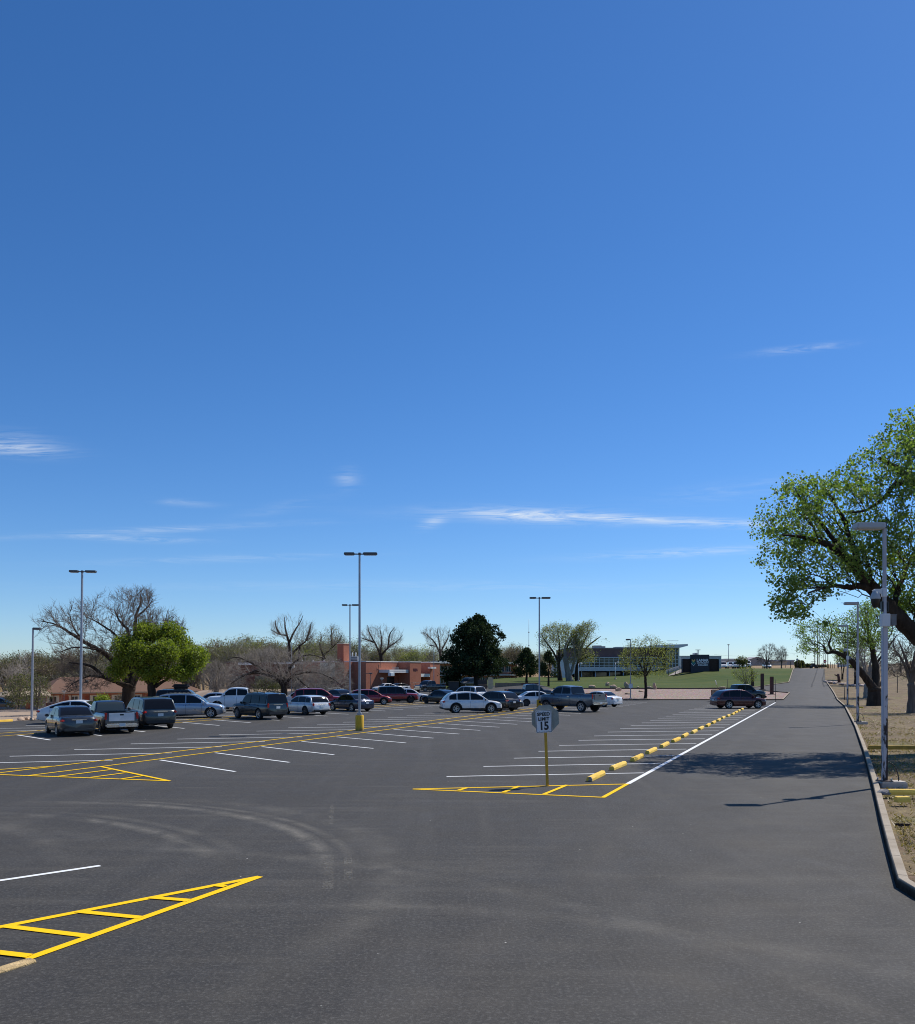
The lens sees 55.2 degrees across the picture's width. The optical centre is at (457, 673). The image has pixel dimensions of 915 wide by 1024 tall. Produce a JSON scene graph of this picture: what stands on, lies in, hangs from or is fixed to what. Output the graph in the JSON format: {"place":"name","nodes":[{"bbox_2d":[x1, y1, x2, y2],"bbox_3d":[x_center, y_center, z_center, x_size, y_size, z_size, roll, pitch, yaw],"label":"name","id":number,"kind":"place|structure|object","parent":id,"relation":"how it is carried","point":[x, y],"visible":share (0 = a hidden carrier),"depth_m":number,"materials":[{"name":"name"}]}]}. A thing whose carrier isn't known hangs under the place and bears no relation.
{"place":"outdoors","nodes":[
{"label":"outdoors","id":0,"kind":"place"},
{"bbox_2d":[224,660,324,688],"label":"classroom wing","id":1,"kind":"structure","parent":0,"point":[250,665],"depth_m":182.00,"materials":[{"name":"brown brick"}]},
{"bbox_2d":[0,689,552,720],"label":"bare ground","id":2,"kind":"structure","parent":0,"point":[14,715],"depth_m":71.05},
{"bbox_2d":[0,669,37,709],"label":"tree","id":3,"kind":"object","parent":2,"relation":"on","point":[10,697],"visible":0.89,"depth_m":104.39,"materials":[{"name":"green plant"}]},
{"bbox_2d":[0,688,50,709],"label":"dormitory wing","id":4,"kind":"structure","parent":2,"relation":"on","point":[27,706],"depth_m":180.05,"materials":[{"name":"brown brick"}]},
{"bbox_2d":[30,627,40,717],"bbox_3d":[-29.919,-0.006,62.000,0.585,6.480,0.320,1,0,0],"label":"light pole","id":5,"kind":"object","parent":2,"relation":"on","point":[32,672],"visible":0.97,"depth_m":61.95,"materials":[{"name":"metal"}]},
{"bbox_2d":[21,671,52,715],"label":"tree","id":6,"kind":"object","parent":2,"relation":"on","point":[39,694],"visible":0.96,"depth_m":65.81,"materials":[{"name":"green plant"}]},
{"bbox_2d":[31,585,190,707],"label":"bare tree","id":7,"kind":"object","parent":2,"relation":"on","point":[128,685],"visible":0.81,"depth_m":78.94,"materials":[{"name":"brown plant"}]},
{"bbox_2d":[38,677,201,705],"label":"dormitory","id":8,"kind":"structure","parent":2,"relation":"on","point":[58,695],"depth_m":197.91,"materials":[{"name":"red brick"}]},
{"bbox_2d":[101,618,210,695],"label":"green tree","id":9,"kind":"object","parent":2,"relation":"on","point":[143,651],"visible":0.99,"depth_m":76.15,"materials":[{"name":"green plant"}]},
{"bbox_2d":[198,657,233,691],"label":"vase shrub","id":10,"kind":"object","parent":2,"relation":"on","point":[217,686],"visible":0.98,"depth_m":111.73,"materials":[{"name":"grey plant"}]},
{"bbox_2d":[251,677,280,692],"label":"olive shrub","id":11,"kind":"object","parent":2,"relation":"on","point":[270,685],"visible":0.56,"depth_m":131.58,"materials":[{"name":"green plant"}]},
{"bbox_2d":[268,611,317,660],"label":"bare tree","id":12,"kind":"object","parent":2,"relation":"on","point":[307,636],"visible":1,"depth_m":214.61,"materials":[{"name":"brown plant"}]},
{"bbox_2d":[504,684,551,695],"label":"pickup truck","id":13,"kind":"object","parent":2,"relation":"on","point":[528,687],"visible":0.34,"depth_m":104.45,"materials":[{"name":"paint"}]},
{"bbox_2d":[278,685,553,695],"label":"side road","id":14,"kind":"structure","parent":0,"point":[487,689],"depth_m":139.46,"materials":[{"name":"grey asphalt"}]},
{"bbox_2d":[414,680,445,691],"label":"pickup truck","id":15,"kind":"object","parent":14,"relation":"on","point":[425,686],"visible":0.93,"depth_m":150.96,"materials":[{"name":"black paint"}]},
{"bbox_2d":[0,664,868,692],"bbox_3d":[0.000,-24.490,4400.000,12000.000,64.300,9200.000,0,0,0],"label":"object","id":16,"kind":"structure","parent":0,"point":[779,666],"depth_m":667.16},
{"bbox_2d":[0,659,26,688],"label":"woodland tree","id":17,"kind":"object","parent":16,"relation":"on","point":[1,667],"visible":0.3,"depth_m":231.98,"materials":[{"name":"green plant"}]},
{"bbox_2d":[0,672,29,709],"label":"woodland tree","id":18,"kind":"object","parent":16,"relation":"on","point":[8,680],"visible":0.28,"depth_m":159.18,"materials":[{"name":"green plant"}]},
{"bbox_2d":[0,664,30,690],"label":"woodland tree","id":19,"kind":"object","parent":16,"relation":"on","point":[11,670],"visible":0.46,"depth_m":184.56,"materials":[{"name":"brown plant"}]},
{"bbox_2d":[3,658,39,688],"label":"woodland tree","id":20,"kind":"object","parent":16,"relation":"on","point":[20,667],"visible":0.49,"depth_m":202.52,"materials":[{"name":"brown plant"}]},
{"bbox_2d":[10,649,46,668],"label":"woodland tree","id":21,"kind":"object","parent":16,"relation":"on","point":[17,656],"visible":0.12,"depth_m":241.56,"materials":[{"name":"brown plant"}]},
{"bbox_2d":[29,659,78,680],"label":"woodland tree","id":22,"kind":"object","parent":16,"relation":"on","point":[46,669],"visible":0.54,"depth_m":223.92,"materials":[{"name":"brown plant"}]},
{"bbox_2d":[198,640,226,689],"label":"woodland tree","id":23,"kind":"object","parent":16,"relation":"on","point":[213,657],"visible":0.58,"depth_m":195.91,"materials":[{"name":"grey plant"}]},
{"bbox_2d":[197,638,235,687],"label":"woodland tree","id":24,"kind":"object","parent":16,"relation":"on","point":[216,649],"visible":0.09,"depth_m":230.97,"materials":[{"name":"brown plant"}]},
{"bbox_2d":[200,639,236,687],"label":"woodland tree","id":25,"kind":"object","parent":16,"relation":"on","point":[219,656],"visible":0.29,"depth_m":198.56,"materials":[{"name":"grey plant"}]},
{"bbox_2d":[213,633,259,671],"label":"woodland tree","id":26,"kind":"object","parent":16,"relation":"on","point":[239,646],"visible":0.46,"depth_m":195.82,"materials":[{"name":"brown plant"}]},
{"bbox_2d":[245,640,285,661],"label":"woodland tree","id":27,"kind":"object","parent":16,"relation":"on","point":[271,651],"visible":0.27,"depth_m":198.50,"materials":[{"name":"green plant"}]},
{"bbox_2d":[219,644,352,694],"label":"tangled tree","id":28,"kind":"object","parent":16,"relation":"on","point":[282,681],"visible":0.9,"depth_m":127.26,"materials":[{"name":"brown plant"}]},
{"bbox_2d":[294,639,328,660],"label":"woodland tree","id":29,"kind":"object","parent":16,"relation":"on","point":[312,648],"visible":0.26,"depth_m":237.43,"materials":[{"name":"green plant"}]},
{"bbox_2d":[292,666,353,691],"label":"bare shrub","id":30,"kind":"object","parent":16,"relation":"on","point":[337,680],"visible":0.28,"depth_m":139.73,"materials":[{"name":"brown plant"}]},
{"bbox_2d":[314,624,347,660],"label":"bare tree","id":31,"kind":"object","parent":16,"relation":"on","point":[332,643],"visible":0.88,"depth_m":211.69,"materials":[{"name":"brown plant"}]},
{"bbox_2d":[361,624,402,660],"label":"bare tree","id":32,"kind":"object","parent":16,"relation":"on","point":[375,643],"visible":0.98,"depth_m":207.79,"materials":[{"name":"brown plant"}]},
{"bbox_2d":[387,641,408,660],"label":"woodland tree","id":33,"kind":"object","parent":16,"relation":"on","point":[393,651],"visible":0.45,"depth_m":247.57,"materials":[{"name":"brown plant"}]},
{"bbox_2d":[402,645,429,660],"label":"woodland tree","id":34,"kind":"object","parent":16,"relation":"on","point":[416,656],"visible":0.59,"depth_m":212.53,"materials":[{"name":"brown plant"}]},
{"bbox_2d":[441,665,462,689],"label":"evergreen tree","id":35,"kind":"object","parent":16,"relation":"on","point":[453,678],"visible":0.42,"depth_m":159.33,"materials":[{"name":"green plant"}]},
{"bbox_2d":[0,700,914,1023],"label":"parking lot","id":36,"kind":"structure","parent":16,"relation":"on","point":[412,862],"depth_m":14.03,"materials":[{"name":"grey asphalt"}]},
{"bbox_2d":[0,958,35,973],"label":"yellow kerb","id":37,"kind":"structure","parent":36,"relation":"on","point":[15,965],"depth_m":9.45,"materials":[{"name":"beige concrete"}]},
{"bbox_2d":[36,700,92,720],"bbox_3d":[-23.923,2.428,55.709,5.073,1.504,2.201,0,0,-9],"label":"parked car","id":38,"kind":"object","parent":36,"relation":"on","point":[41,712],"visible":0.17,"depth_m":54.74,"materials":[{"name":"white paint"}]},
{"bbox_2d":[45,705,96,735],"bbox_3d":[-20.305,2.423,45.792,2.154,1.514,4.663,0,0,-35],"label":"parked car","id":39,"kind":"object","parent":36,"relation":"on","point":[59,720],"visible":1,"depth_m":44.27,"materials":[{"name":"grey paint"}]},
{"bbox_2d":[69,570,96,699],"bbox_3d":[-24.485,-1.717,57.000,1.720,9.995,0.470,1,0,0],"label":"light pole","id":40,"kind":"object","parent":36,"relation":"on","point":[81,628],"visible":0.64,"depth_m":56.94,"materials":[{"name":"grey metal"}]},
{"bbox_2d":[90,700,137,732],"bbox_3d":[-19.020,2.337,47.971,2.107,1.687,5.001,0,0,-35],"label":"pickup truck","id":41,"kind":"object","parent":36,"relation":"on","point":[110,714],"visible":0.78,"depth_m":46.43,"materials":[{"name":"paint"}]},
{"bbox_2d":[125,696,176,728],"bbox_3d":[-18.307,2.266,51.710,2.324,1.829,5.173,0,0,-35],"label":"parked suv","id":42,"kind":"object","parent":36,"relation":"on","point":[154,710],"visible":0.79,"depth_m":49.80,"materials":[{"name":"paint"}]},
{"bbox_2d":[156,688,206,698],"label":"parked suv","id":43,"kind":"object","parent":36,"relation":"on","point":[163,691],"visible":0.16,"depth_m":75.48,"materials":[{"name":"black paint"}]},
{"bbox_2d":[160,692,225,717],"bbox_3d":[-19.249,2.277,63.011,4.913,1.806,2.267,0,0,-9],"label":"parked car","id":44,"kind":"object","parent":36,"relation":"on","point":[188,703],"visible":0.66,"depth_m":62.20,"materials":[{"name":"silver paint"}]},
{"bbox_2d":[206,687,249,707],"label":"pickup truck","id":45,"kind":"object","parent":36,"relation":"on","point":[229,698],"visible":0.32,"depth_m":74.38,"materials":[{"name":"white paint"}]},
{"bbox_2d":[232,692,287,719],"bbox_3d":[-14.012,2.232,61.825,2.210,1.896,4.873,0,0,-44],"label":"parked suv","id":46,"kind":"object","parent":36,"relation":"on","point":[259,705],"visible":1,"depth_m":60.42,"materials":[{"name":"teal paint"}]},
{"bbox_2d":[287,695,329,714],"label":"parked car","id":47,"kind":"object","parent":36,"relation":"on","point":[305,704],"visible":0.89,"depth_m":66.93,"materials":[{"name":"paint"}]},
{"bbox_2d":[291,688,339,701],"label":"parked suv","id":48,"kind":"object","parent":36,"relation":"on","point":[315,691],"visible":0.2,"depth_m":81.57,"materials":[{"name":"red paint"}]},
{"bbox_2d":[328,689,348,695],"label":"parked car","id":49,"kind":"object","parent":36,"relation":"on","point":[337,692],"visible":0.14,"depth_m":92.53,"materials":[{"name":"black paint"}]},
{"bbox_2d":[342,604,357,693],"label":"light pole","id":50,"kind":"object","parent":36,"relation":"on","point":[349,605],"visible":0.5,"depth_m":84.94,"materials":[{"name":"grey metal"}]},
{"bbox_2d":[330,694,374,711],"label":"parked car","id":51,"kind":"object","parent":36,"relation":"on","point":[347,701],"visible":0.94,"depth_m":73.26,"materials":[{"name":"blue paint"}]},
{"bbox_2d":[344,552,376,730],"bbox_3d":[-5.383,-1.718,48.600,1.840,9.995,0.470,0,0,0],"label":"light pole","id":52,"kind":"object","parent":36,"relation":"on","point":[359,721],"visible":0.96,"depth_m":48.54,"materials":[{"name":"grey metal"}]},
{"bbox_2d":[351,689,391,704],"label":"parked car","id":53,"kind":"object","parent":36,"relation":"on","point":[375,696],"visible":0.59,"depth_m":87.98,"materials":[{"name":"red paint"}]},
{"bbox_2d":[378,686,418,702],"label":"parked suv","id":54,"kind":"object","parent":36,"relation":"on","point":[396,693],"visible":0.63,"depth_m":93.80,"materials":[{"name":"red paint"}]},
{"bbox_2d":[422,690,455,703],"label":"parked car","id":55,"kind":"object","parent":36,"relation":"on","point":[436,696],"visible":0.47,"depth_m":91.48,"materials":[{"name":"black paint"}]},
{"bbox_2d":[439,691,501,712],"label":"parked suv","id":56,"kind":"object","parent":36,"relation":"on","point":[465,700],"visible":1,"depth_m":69.82,"materials":[{"name":"white paint"}]},
{"bbox_2d":[455,686,485,694],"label":"parked suv","id":57,"kind":"object","parent":36,"relation":"on","point":[480,690],"visible":0.19,"depth_m":99.63,"materials":[{"name":"paint"}]},
{"bbox_2d":[482,691,520,710],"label":"parked suv","id":58,"kind":"object","parent":36,"relation":"on","point":[509,700],"visible":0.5,"depth_m":73.38,"materials":[{"name":"black paint"}]},
{"bbox_2d":[518,691,545,705],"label":"parked car","id":59,"kind":"object","parent":36,"relation":"on","point":[530,697],"visible":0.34,"depth_m":84.47,"materials":[{"name":"white paint"}]},
{"bbox_2d":[529,597,550,706],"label":"light pole","id":60,"kind":"object","parent":36,"relation":"on","point":[538,700],"visible":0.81,"depth_m":76.94,"materials":[{"name":"grey metal"}]},
{"bbox_2d":[532,705,558,785],"bbox_3d":[2.510,2.034,24.685,0.767,2.284,0.160,-2,0,0],"label":"speed limit sign","id":61,"kind":"object","parent":36,"relation":"on","point":[545,719],"visible":1,"depth_m":24.64,"materials":[{"name":"white metal"}]},
{"bbox_2d":[539,685,607,711],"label":"pickup truck","id":62,"kind":"object","parent":36,"relation":"on","point":[560,697],"visible":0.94,"depth_m":72.96,"materials":[{"name":"blue paint"}]},
{"bbox_2d":[586,770,605,780],"bbox_3d":[4.208,3.107,26.542,0.177,0.135,1.840,0,0,22],"label":"wheel stop","id":63,"kind":"object","parent":36,"relation":"on","point":[595,776],"visible":1,"depth_m":26.30,"materials":[{"name":"paint"}]},
{"bbox_2d":[590,691,622,706],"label":"parked car","id":64,"kind":"object","parent":36,"relation":"on","point":[613,700],"visible":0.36,"depth_m":82.52,"materials":[{"name":"white paint"}]},
{"bbox_2d":[710,689,765,708],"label":"parked suv","id":65,"kind":"object","parent":36,"relation":"on","point":[728,698],"visible":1,"depth_m":78.66,"materials":[{"name":"red paint"}]},
{"bbox_2d":[710,684,766,698],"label":"pickup truck","id":66,"kind":"object","parent":36,"relation":"on","point":[753,691],"visible":0.3,"depth_m":99.06,"materials":[{"name":"black paint"}]},
{"bbox_2d":[437,613,511,685],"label":"evergreen tree","id":67,"kind":"object","parent":16,"relation":"on","point":[475,641],"visible":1,"depth_m":156.19,"materials":[{"name":"green plant"}]},
{"bbox_2d":[584,689,787,698],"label":"gravel bed","id":68,"kind":"object","parent":16,"relation":"on","point":[677,694],"visible":0.52,"depth_m":116.85,"materials":[{"name":"beige gravel"}]},
{"bbox_2d":[616,635,676,698],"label":"young tree","id":69,"kind":"object","parent":68,"relation":"on","point":[645,672],"visible":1,"depth_m":106.72,"materials":[{"name":"green plant"}]},
{"bbox_2d":[623,688,789,699],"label":"kerb","id":70,"kind":"structure","parent":16,"relation":"on","point":[709,699],"depth_m":103.85,"materials":[{"name":"concrete"}]},
{"bbox_2d":[745,657,767,665],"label":"warehouse","id":71,"kind":"structure","parent":16,"relation":"on","point":[752,660],"depth_m":620.00,"materials":[{"name":"white metal"}]},
{"bbox_2d":[824,661,914,881],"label":"grass verge","id":72,"kind":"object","parent":16,"relation":"on","point":[899,699],"depth_m":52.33,"materials":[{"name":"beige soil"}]},
{"bbox_2d":[747,405,914,645],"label":"cottonwood tree","id":73,"kind":"object","parent":72,"relation":"on","point":[854,564],"visible":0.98,"depth_m":34.34,"materials":[{"name":"green plant"}]},
{"bbox_2d":[832,645,850,679],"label":"tree","id":74,"kind":"object","parent":72,"relation":"on","point":[839,659],"visible":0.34,"depth_m":159.88,"materials":[{"name":"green plant"}]},
{"bbox_2d":[788,597,899,705],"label":"cottonwood tree","id":75,"kind":"object","parent":72,"relation":"on","point":[873,684],"visible":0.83,"depth_m":85.25,"materials":[{"name":"green plant"}]},
{"bbox_2d":[838,625,853,706],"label":"light pole","id":76,"kind":"object","parent":72,"relation":"on","point":[848,661],"visible":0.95,"depth_m":82.93,"materials":[{"name":"metal"}]},
{"bbox_2d":[843,602,867,723],"bbox_3d":[24.859,-0.590,54.600,1.380,7.760,0.440,0,0,0],"label":"light pole","id":77,"kind":"object","parent":72,"relation":"on","point":[857,721],"visible":0.92,"depth_m":54.53,"materials":[{"name":"metal"}]},
{"bbox_2d":[841,629,871,684],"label":"leafy tree","id":78,"kind":"object","parent":72,"relation":"on","point":[852,652],"visible":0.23,"depth_m":139.93,"materials":[{"name":"green plant"}]},
{"bbox_2d":[849,636,908,697],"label":"bare tree","id":79,"kind":"object","parent":72,"relation":"on","point":[868,672],"visible":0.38,"depth_m":107.83,"materials":[{"name":"brown plant"}]},
{"bbox_2d":[852,522,907,787],"bbox_3d":[11.802,-0.465,24.450,1.380,7.510,0.440,0,0,0],"label":"light pole","id":80,"kind":"object","parent":72,"relation":"on","point":[887,620],"visible":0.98,"depth_m":24.38,"materials":[{"name":"metal"}]},
{"bbox_2d":[868,745,914,749],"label":"parking block","id":81,"kind":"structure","parent":72,"relation":"on","point":[898,747],"depth_m":35.38,"materials":[{"name":"yellow concrete"}]},
{"bbox_2d":[877,629,914,712],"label":"bare tree","id":82,"kind":"object","parent":72,"relation":"on","point":[909,672],"visible":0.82,"depth_m":69.86,"materials":[{"name":"brown plant"}]},
{"bbox_2d":[877,789,914,794],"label":"parking block","id":83,"kind":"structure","parent":72,"relation":"on","point":[897,791],"depth_m":22.14,"materials":[{"name":"paint"}]},
{"bbox_2d":[894,796,910,802],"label":"parking block","id":84,"kind":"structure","parent":72,"relation":"on","point":[902,799],"depth_m":20.85,"materials":[{"name":"paint"}]},
{"bbox_2d":[825,680,914,898],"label":"kerb","id":85,"kind":"structure","parent":16,"relation":"on","point":[904,883],"depth_m":16.96,"materials":[{"name":"concrete"}]},
{"bbox_2d":[0,0,914,663],"label":"sky","id":86,"kind":"structure","parent":0,"point":[503,303],"materials":[{"name":"blue"}]},
{"bbox_2d":[414,668,793,689],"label":"lawn","id":87,"kind":"structure","parent":0,"point":[707,679],"depth_m":171.85,"materials":[{"name":"green plant"}]},
{"bbox_2d":[303,643,439,689],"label":"gymnasium","id":88,"kind":"structure","parent":87,"relation":"on","point":[404,672],"depth_m":168.96,"materials":[{"name":"red brick"}]},
{"bbox_2d":[420,624,452,660],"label":"bare tree","id":89,"kind":"object","parent":87,"relation":"on","point":[445,641],"visible":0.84,"depth_m":213.72,"materials":[{"name":"brown plant"}]},
{"bbox_2d":[426,661,517,685],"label":"two storey hall","id":90,"kind":"structure","parent":87,"relation":"on","point":[506,671],"depth_m":217.98,"materials":[{"name":"red brick"}]},
{"bbox_2d":[500,643,523,661],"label":"woodland tree","id":91,"kind":"object","parent":87,"relation":"on","point":[517,651],"visible":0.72,"depth_m":231.06,"materials":[{"name":"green plant"}]},
{"bbox_2d":[495,683,538,686],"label":"board fence","id":92,"kind":"object","parent":87,"relation":"on","point":[505,684],"visible":0.54,"depth_m":148.00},
{"bbox_2d":[509,647,538,682],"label":"evergreen tree","id":93,"kind":"object","parent":87,"relation":"on","point":[528,660],"visible":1,"depth_m":164.31,"materials":[{"name":"green plant"}]},
{"bbox_2d":[538,649,558,685],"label":"evergreen tree","id":94,"kind":"object","parent":87,"relation":"on","point":[544,667],"visible":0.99,"depth_m":139.72,"materials":[{"name":"green plant"}]},
{"bbox_2d":[535,620,575,680],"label":"cottonwood tree","id":95,"kind":"object","parent":87,"relation":"on","point":[555,638],"visible":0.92,"depth_m":183.61,"materials":[{"name":"green plant"}]},
{"bbox_2d":[560,637,583,680],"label":"cottonwood tree","id":96,"kind":"object","parent":87,"relation":"on","point":[568,671],"visible":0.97,"depth_m":179.61,"materials":[{"name":"green plant"}]},
{"bbox_2d":[571,619,606,680],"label":"cottonwood tree","id":97,"kind":"object","parent":87,"relation":"on","point":[579,633],"visible":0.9,"depth_m":180.82,"materials":[{"name":"green plant"}]},
{"bbox_2d":[551,644,720,677],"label":"college hall","id":98,"kind":"structure","parent":87,"relation":"on","point":[604,664],"depth_m":217.90,"materials":[{"name":"white metal"}]},
{"bbox_2d":[553,688,729,688],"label":"timber edging","id":99,"kind":"object","parent":87,"relation":"on","point":[651,688],"visible":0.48,"depth_m":128.01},
{"bbox_2d":[681,655,718,672],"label":"college sign wall","id":100,"kind":"structure","parent":87,"relation":"on","point":[696,663],"depth_m":185.65,"materials":[{"name":"black"}]},
{"bbox_2d":[734,655,747,667],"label":"tree","id":101,"kind":"object","parent":87,"relation":"on","point":[742,661],"visible":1,"depth_m":215.53,"materials":[{"name":"green plant"}]},
{"bbox_2d":[731,665,758,684],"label":"lime shrub","id":102,"kind":"object","parent":87,"relation":"on","point":[745,676],"visible":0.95,"depth_m":135.72,"materials":[{"name":"green plant"}]},
{"bbox_2d":[754,642,779,668],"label":"bare tree","id":103,"kind":"object","parent":87,"relation":"on","point":[768,657],"visible":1,"depth_m":217.90,"materials":[{"name":"brown plant"}]},
{"bbox_2d":[754,668,835,699],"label":"road","id":104,"kind":"structure","parent":0,"point":[806,684],"depth_m":135.63,"materials":[{"name":"grey asphalt"}]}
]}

